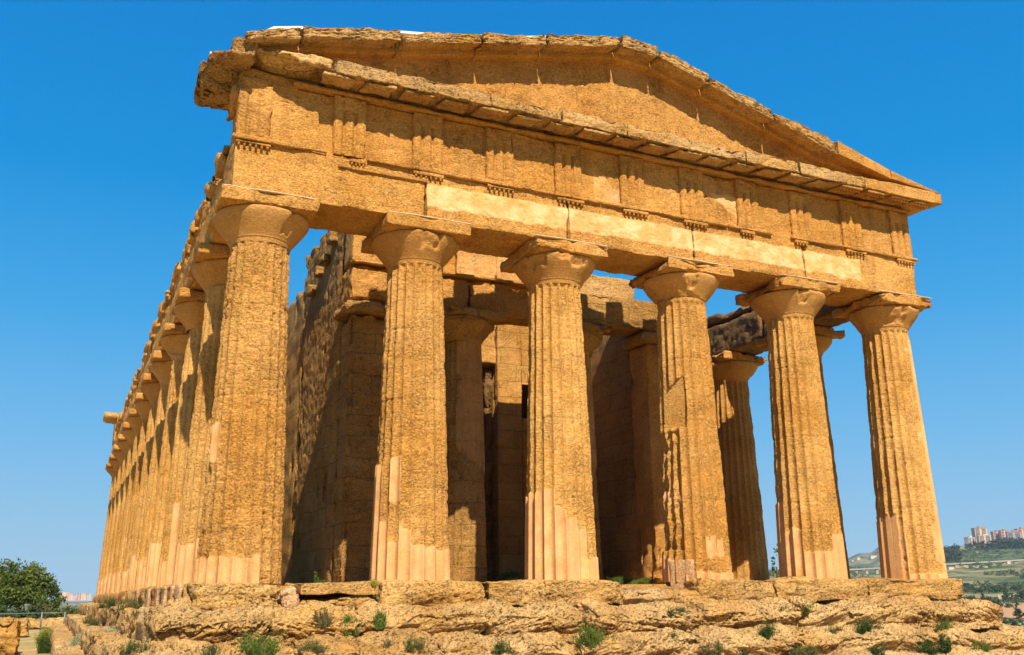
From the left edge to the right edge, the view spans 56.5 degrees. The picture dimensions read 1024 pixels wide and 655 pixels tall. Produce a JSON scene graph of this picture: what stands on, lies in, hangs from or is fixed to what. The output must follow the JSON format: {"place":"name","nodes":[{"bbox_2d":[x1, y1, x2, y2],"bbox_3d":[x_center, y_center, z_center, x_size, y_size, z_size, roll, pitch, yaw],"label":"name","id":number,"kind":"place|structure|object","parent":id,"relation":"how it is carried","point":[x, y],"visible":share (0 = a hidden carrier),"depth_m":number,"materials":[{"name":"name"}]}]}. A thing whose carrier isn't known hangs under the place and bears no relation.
{"place":"outdoors","nodes":[
{"label":"outdoors","id":0,"kind":"place"},
{"bbox_2d":[0,617,30,636],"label":"stone block","id":1,"kind":"structure","parent":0,"point":[25,625],"depth_m":55.33,"materials":[{"name":"beige stone"}]},
{"bbox_2d":[21,617,65,628],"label":"rubble wall","id":2,"kind":"structure","parent":0,"point":[34,623],"depth_m":73.54,"materials":[{"name":"beige stone"}]},
{"bbox_2d":[15,629,130,654],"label":"ground","id":3,"kind":"structure","parent":0,"point":[27,645],"depth_m":45.05,"materials":[{"name":"beige soil"}]},
{"bbox_2d":[0,617,20,654],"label":"stone block","id":4,"kind":"structure","parent":3,"relation":"on","point":[10,631],"depth_m":34.88,"materials":[{"name":"beige stone"}]},
{"bbox_2d":[0,603,30,618],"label":"bush","id":5,"kind":"object","parent":3,"relation":"on","point":[2,609],"visible":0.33,"depth_m":74.61,"materials":[{"name":"green plant"}]},
{"bbox_2d":[0,613,40,613],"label":"steel fence","id":6,"kind":"object","parent":3,"relation":"on","point":[20,613],"visible":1,"depth_m":69.10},
{"bbox_2d":[10,605,48,629],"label":"bush","id":7,"kind":"object","parent":3,"relation":"on","point":[37,616],"visible":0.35,"depth_m":75.72,"materials":[{"name":"green plant"}]},
{"bbox_2d":[0,558,68,609],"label":"broadleaf tree","id":8,"kind":"object","parent":3,"relation":"on","point":[19,589],"visible":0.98,"depth_m":78.91,"materials":[{"name":"green plant"}]},
{"bbox_2d":[25,599,56,628],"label":"bush","id":9,"kind":"object","parent":3,"relation":"on","point":[40,605],"visible":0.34,"depth_m":77.66,"materials":[{"name":"green plant"}]},
{"bbox_2d":[32,625,50,642],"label":"shrub","id":10,"kind":"object","parent":3,"relation":"on","point":[46,633],"visible":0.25,"depth_m":45.56,"materials":[{"name":"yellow plant"}]},
{"bbox_2d":[35,634,50,653],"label":"weed","id":11,"kind":"object","parent":3,"relation":"on","point":[44,646],"visible":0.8,"depth_m":36.83,"materials":[{"name":"green plant"}]},
{"bbox_2d":[39,612,65,629],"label":"steel gate","id":12,"kind":"structure","parent":3,"relation":"on","point":[42,613],"depth_m":69.62,"materials":[{"name":"grey metal"}]},
{"bbox_2d":[46,602,65,617],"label":"bush","id":13,"kind":"object","parent":3,"relation":"on","point":[54,615],"visible":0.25,"depth_m":79.87,"materials":[{"name":"green plant"}]},
{"bbox_2d":[53,607,78,616],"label":"bush","id":14,"kind":"object","parent":3,"relation":"on","point":[64,610],"visible":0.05,"depth_m":82.06,"materials":[{"name":"green plant"}]},
{"bbox_2d":[61,605,80,614],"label":"bush","id":15,"kind":"object","parent":3,"relation":"on","point":[72,610],"visible":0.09,"depth_m":83.58,"materials":[{"name":"green plant"}]},
{"bbox_2d":[50,26,1023,654],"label":"greek temple","id":16,"kind":"structure","parent":3,"relation":"on","point":[436,380],"depth_m":20.34,"materials":[{"name":"stone"}]},
{"bbox_2d":[67,633,80,645],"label":"weed","id":17,"kind":"object","parent":16,"relation":"on","point":[75,641],"visible":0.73,"depth_m":25.18,"materials":[{"name":"green plant"}]},
{"bbox_2d":[82,615,97,623],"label":"weed","id":18,"kind":"object","parent":16,"relation":"on","point":[84,621],"visible":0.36,"depth_m":27.61,"materials":[{"name":"green plant"}]},
{"bbox_2d":[85,617,102,625],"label":"weed","id":19,"kind":"object","parent":16,"relation":"on","point":[93,622],"visible":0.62,"depth_m":26.49,"materials":[{"name":"green plant"}]},
{"bbox_2d":[98,625,116,632],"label":"weed","id":20,"kind":"object","parent":16,"relation":"on","point":[113,630],"visible":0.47,"depth_m":20.91,"materials":[{"name":"beige plant"}]},
{"bbox_2d":[96,597,120,608],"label":"weed","id":21,"kind":"object","parent":16,"relation":"on","point":[110,603],"visible":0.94,"depth_m":26.13,"materials":[{"name":"green plant"}]},
{"bbox_2d":[115,597,146,610],"bbox_3d":[-8.028,5.808,20.004,0.683,0.300,0.354,7,-17,-24],"label":"weed","id":22,"kind":"object","parent":16,"relation":"on","point":[134,605],"visible":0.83,"depth_m":19.98,"materials":[{"name":"green plant"}]},
{"bbox_2d":[116,638,155,654],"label":"weed","id":23,"kind":"object","parent":16,"relation":"on","point":[129,648],"visible":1,"depth_m":13.25,"materials":[{"name":"green plant"}]},
{"bbox_2d":[196,643,226,654],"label":"grass tuft","id":24,"kind":"object","parent":16,"relation":"on","point":[215,648],"visible":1,"depth_m":13.64,"materials":[{"name":"green plant"}]},
{"bbox_2d":[233,629,285,654],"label":"shrub","id":25,"kind":"object","parent":16,"relation":"on","point":[257,647],"visible":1,"depth_m":13.96,"materials":[{"name":"green plant"}]},
{"bbox_2d":[293,638,329,654],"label":"grass tuft","id":26,"kind":"object","parent":16,"relation":"on","point":[316,648],"visible":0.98,"depth_m":14.27,"materials":[{"name":"green plant"}]},
{"bbox_2d":[312,606,333,626],"bbox_3d":[-2.951,4.530,14.928,0.361,0.320,0.220,7,-17,-24],"label":"shrub","id":27,"kind":"object","parent":16,"relation":"on","point":[324,620],"visible":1,"depth_m":14.90,"materials":[{"name":"green plant"}]},
{"bbox_2d":[343,614,360,635],"bbox_3d":[-2.530,4.702,15.068,0.300,0.357,0.203,0,-16,-1],"label":"shrub","id":28,"kind":"object","parent":16,"relation":"on","point":[349,620],"visible":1,"depth_m":15.07,"materials":[{"name":"green plant"}]},
{"bbox_2d":[369,578,377,585],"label":"grass tuft","id":29,"kind":"object","parent":16,"relation":"on","point":[374,583],"visible":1,"depth_m":15.95,"materials":[{"name":"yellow plant"}]},
{"bbox_2d":[372,607,388,628],"bbox_3d":[-2.142,4.712,15.435,0.316,0.354,0.230,18,-24,-49],"label":"shrub","id":30,"kind":"object","parent":16,"relation":"on","point":[379,622],"visible":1,"depth_m":15.40,"materials":[{"name":"green plant"}]},
{"bbox_2d":[381,637,392,648],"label":"grass tuft","id":31,"kind":"object","parent":16,"relation":"on","point":[388,644],"visible":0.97,"depth_m":14.80,"materials":[{"name":"green plant"}]},
{"bbox_2d":[403,635,431,650],"bbox_3d":[-1.498,4.913,14.831,0.437,0.258,0.301,15,-22,-44],"label":"grass tuft","id":32,"kind":"object","parent":16,"relation":"on","point":[416,644],"visible":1,"depth_m":14.79,"materials":[{"name":"green plant"}]},
{"bbox_2d":[489,636,516,654],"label":"grass tuft","id":33,"kind":"object","parent":16,"relation":"on","point":[500,647],"visible":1,"depth_m":15.56,"materials":[{"name":"green plant"}]},
{"bbox_2d":[496,568,523,580],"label":"grass tuft","id":34,"kind":"object","parent":16,"relation":"on","point":[503,577],"visible":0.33,"depth_m":21.47,"materials":[{"name":"green plant"}]},
{"bbox_2d":[572,622,622,647],"bbox_3d":[1.488,5.298,16.468,1.041,0.496,0.512,10,-19,-34],"label":"shrub","id":35,"kind":"object","parent":16,"relation":"on","point":[589,639],"visible":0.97,"depth_m":16.31,"materials":[{"name":"green plant"}]},
{"bbox_2d":[609,575,637,583],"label":"grass tuft","id":36,"kind":"object","parent":16,"relation":"on","point":[623,580],"visible":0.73,"depth_m":21.88,"materials":[{"name":"green plant"}]},
{"bbox_2d":[632,577,657,583],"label":"grass tuft","id":37,"kind":"object","parent":16,"relation":"on","point":[645,580],"visible":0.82,"depth_m":20.50,"materials":[{"name":"green plant"}]},
{"bbox_2d":[665,604,687,615],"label":"grass tuft","id":38,"kind":"object","parent":16,"relation":"on","point":[678,610],"visible":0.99,"depth_m":17.55,"materials":[{"name":"green plant"}]},
{"bbox_2d":[701,640,726,654],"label":"grass tuft","id":39,"kind":"object","parent":16,"relation":"on","point":[719,648],"visible":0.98,"depth_m":16.96,"materials":[{"name":"green plant"}]},
{"bbox_2d":[737,644,751,654],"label":"grass tuft","id":40,"kind":"object","parent":16,"relation":"on","point":[745,652],"visible":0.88,"depth_m":17.35,"materials":[{"name":"green plant"}]},
{"bbox_2d":[757,621,779,639],"bbox_3d":[4.736,5.610,17.625,0.312,0.377,0.539,-12,-20,36],"label":"shrub","id":41,"kind":"object","parent":16,"relation":"on","point":[766,632],"visible":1,"depth_m":17.56,"materials":[{"name":"green plant"}]},
{"bbox_2d":[783,643,823,654],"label":"grass tuft","id":42,"kind":"object","parent":16,"relation":"on","point":[810,650],"visible":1,"depth_m":17.69,"materials":[{"name":"green plant"}]},
{"bbox_2d":[801,601,813,612],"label":"grass tuft","id":43,"kind":"object","parent":16,"relation":"on","point":[806,609],"visible":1,"depth_m":18.98,"materials":[{"name":"green plant"}]},
{"bbox_2d":[824,624,844,633],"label":"grass tuft","id":44,"kind":"object","parent":16,"relation":"on","point":[832,631],"visible":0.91,"depth_m":18.98,"materials":[{"name":"green plant"}]},
{"bbox_2d":[850,616,885,633],"bbox_3d":[7.200,6.026,19.259,0.823,0.376,0.414,5,-17,-19],"label":"shrub","id":45,"kind":"object","parent":16,"relation":"on","point":[863,627],"visible":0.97,"depth_m":19.19,"materials":[{"name":"green plant"}]},
{"bbox_2d":[868,641,886,654],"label":"grass tuft","id":46,"kind":"object","parent":16,"relation":"on","point":[874,651],"visible":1,"depth_m":18.11,"materials":[{"name":"green plant"}]},
{"bbox_2d":[911,634,952,654],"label":"grass tuft","id":47,"kind":"object","parent":16,"relation":"on","point":[929,650],"visible":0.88,"depth_m":19.08,"materials":[{"name":"green plant"}]},
{"bbox_2d":[931,615,953,630],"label":"grass tuft","id":48,"kind":"object","parent":16,"relation":"on","point":[943,626],"visible":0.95,"depth_m":20.00,"materials":[{"name":"green plant"}]},
{"bbox_2d":[936,630,952,653],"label":"grass tuft","id":49,"kind":"object","parent":16,"relation":"on","point":[947,649],"visible":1,"depth_m":19.07,"materials":[{"name":"green plant"}]},
{"bbox_2d":[971,638,995,651],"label":"grass tuft","id":50,"kind":"object","parent":16,"relation":"on","point":[984,647],"visible":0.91,"depth_m":19.60,"materials":[{"name":"green plant"}]},
{"bbox_2d":[770,544,779,577],"bbox_3d":[8.675,9.126,31.151,1.632,4.084,1.677,7,-17,-24],"label":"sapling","id":51,"kind":"object","parent":3,"relation":"on","point":[776,572],"visible":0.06,"depth_m":31.71,"materials":[{"name":"green plant"}]},
{"bbox_2d":[0,0,1023,601],"label":"sky","id":52,"kind":"structure","parent":0,"point":[108,153],"materials":[{"name":"blue"}]},
{"bbox_2d":[6,546,1023,625],"bbox_3d":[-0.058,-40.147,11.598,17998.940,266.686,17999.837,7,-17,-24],"label":"hills","id":53,"kind":"structure","parent":0,"point":[969,575],"depth_m":1200.78,"materials":[{"name":"green plant"}]},
{"bbox_2d":[80,593,84,599],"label":"apartment building","id":54,"kind":"structure","parent":53,"relation":"on","point":[82,596],"depth_m":2642.36,"materials":[{"name":"concrete"}]},
{"bbox_2d":[769,547,1023,602],"bbox_3d":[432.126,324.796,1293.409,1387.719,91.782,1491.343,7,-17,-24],"label":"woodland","id":55,"kind":"object","parent":53,"relation":"on","point":[968,588],"visible":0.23,"depth_m":1017.41,"materials":[{"name":"green plant"}]},
{"bbox_2d":[850,559,1023,573],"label":"viaduct","id":56,"kind":"object","parent":53,"relation":"on","point":[983,562],"visible":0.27,"depth_m":1227.18,"materials":[{"name":"concrete"}]},
{"bbox_2d":[963,536,974,545],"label":"apartment building","id":57,"kind":"structure","parent":53,"relation":"on","point":[968,539],"depth_m":1773.42,"materials":[{"name":"white concrete"}]},
{"bbox_2d":[963,582,974,588],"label":"tree","id":58,"kind":"object","parent":53,"relation":"on","point":[965,584],"visible":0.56,"depth_m":833.22,"materials":[{"name":"green plant"}]},
{"bbox_2d":[971,526,987,541],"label":"apartment building","id":59,"kind":"structure","parent":53,"relation":"on","point":[979,530],"depth_m":1795.10,"materials":[{"name":"concrete"}]},
{"bbox_2d":[976,584,987,590],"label":"tree","id":60,"kind":"object","parent":53,"relation":"on","point":[983,586],"visible":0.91,"depth_m":788.77,"materials":[{"name":"green plant"}]},
{"bbox_2d":[943,537,1023,561],"bbox_3d":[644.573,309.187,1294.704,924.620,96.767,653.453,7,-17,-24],"label":"woodland","id":61,"kind":"object","parent":53,"relation":"on","point":[952,553],"visible":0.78,"depth_m":1627.60,"materials":[{"name":"green plant"}]},
{"bbox_2d":[976,534,990,545],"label":"apartment building","id":62,"kind":"structure","parent":53,"relation":"on","point":[983,537],"depth_m":1753.69,"materials":[{"name":"beige concrete"}]},
{"bbox_2d":[980,592,992,602],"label":"tree","id":63,"kind":"object","parent":53,"relation":"on","point":[982,594],"visible":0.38,"depth_m":487.66,"materials":[{"name":"green plant"}]},
{"bbox_2d":[990,530,998,540],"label":"apartment building","id":64,"kind":"structure","parent":53,"relation":"on","point":[995,534],"depth_m":1818.15,"materials":[{"name":"concrete"}]},
{"bbox_2d":[992,585,1006,590],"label":"tree","id":65,"kind":"object","parent":53,"relation":"on","point":[994,588],"visible":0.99,"depth_m":775.57,"materials":[{"name":"green plant"}]},
{"bbox_2d":[998,529,1008,538],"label":"apartment building","id":66,"kind":"structure","parent":53,"relation":"on","point":[1002,534],"depth_m":1804.93,"materials":[{"name":"concrete"}]},
{"bbox_2d":[1002,617,1011,624],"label":"tree","id":67,"kind":"object","parent":53,"relation":"on","point":[1005,621],"visible":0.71,"depth_m":313.02,"materials":[{"name":"green plant"}]},
{"bbox_2d":[1001,589,1013,598],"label":"tree","id":68,"kind":"object","parent":53,"relation":"on","point":[1006,595],"visible":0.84,"depth_m":648.20,"materials":[{"name":"green plant"}]},
{"bbox_2d":[1005,530,1021,539],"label":"apartment building","id":69,"kind":"structure","parent":53,"relation":"on","point":[1015,534],"depth_m":1750.51,"materials":[{"name":"concrete"}]},
{"bbox_2d":[1011,588,1020,598],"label":"tree","id":70,"kind":"object","parent":53,"relation":"on","point":[1016,595],"visible":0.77,"depth_m":638.71,"materials":[{"name":"green plant"}]},
{"bbox_2d":[1009,584,1023,590],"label":"tree","id":71,"kind":"object","parent":53,"relation":"on","point":[1018,587],"visible":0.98,"depth_m":780.90,"materials":[{"name":"green plant"}]},
{"bbox_2d":[1010,619,1023,625],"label":"tree","id":72,"kind":"object","parent":53,"relation":"on","point":[1014,622],"visible":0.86,"depth_m":299.45,"materials":[{"name":"green plant"}]},
{"bbox_2d":[1014,527,1023,537],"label":"apartment building","id":73,"kind":"structure","parent":53,"relation":"on","point":[1021,529],"depth_m":1816.68,"materials":[{"name":"concrete"}]},
{"bbox_2d":[955,564,987,567],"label":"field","id":74,"kind":"structure","parent":0,"point":[966,566],"depth_m":1197.47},
{"bbox_2d":[1001,604,1023,617],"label":"field","id":75,"kind":"structure","parent":0,"point":[1008,612],"depth_m":461.08,"materials":[{"name":"beige soil"}]},
{"bbox_2d":[993,599,1003,606],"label":"tree","id":76,"kind":"object","parent":75,"relation":"on","point":[999,603],"visible":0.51,"depth_m":470.97,"materials":[{"name":"green plant"}]},
{"bbox_2d":[1004,603,1012,607],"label":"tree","id":77,"kind":"object","parent":75,"relation":"on","point":[1007,605],"visible":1,"depth_m":513.38,"materials":[{"name":"green plant"}]},
{"bbox_2d":[1012,607,1023,618],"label":"tree","id":78,"kind":"object","parent":75,"relation":"on","point":[1018,612],"visible":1,"depth_m":358.33,"materials":[{"name":"green plant"}]}
]}

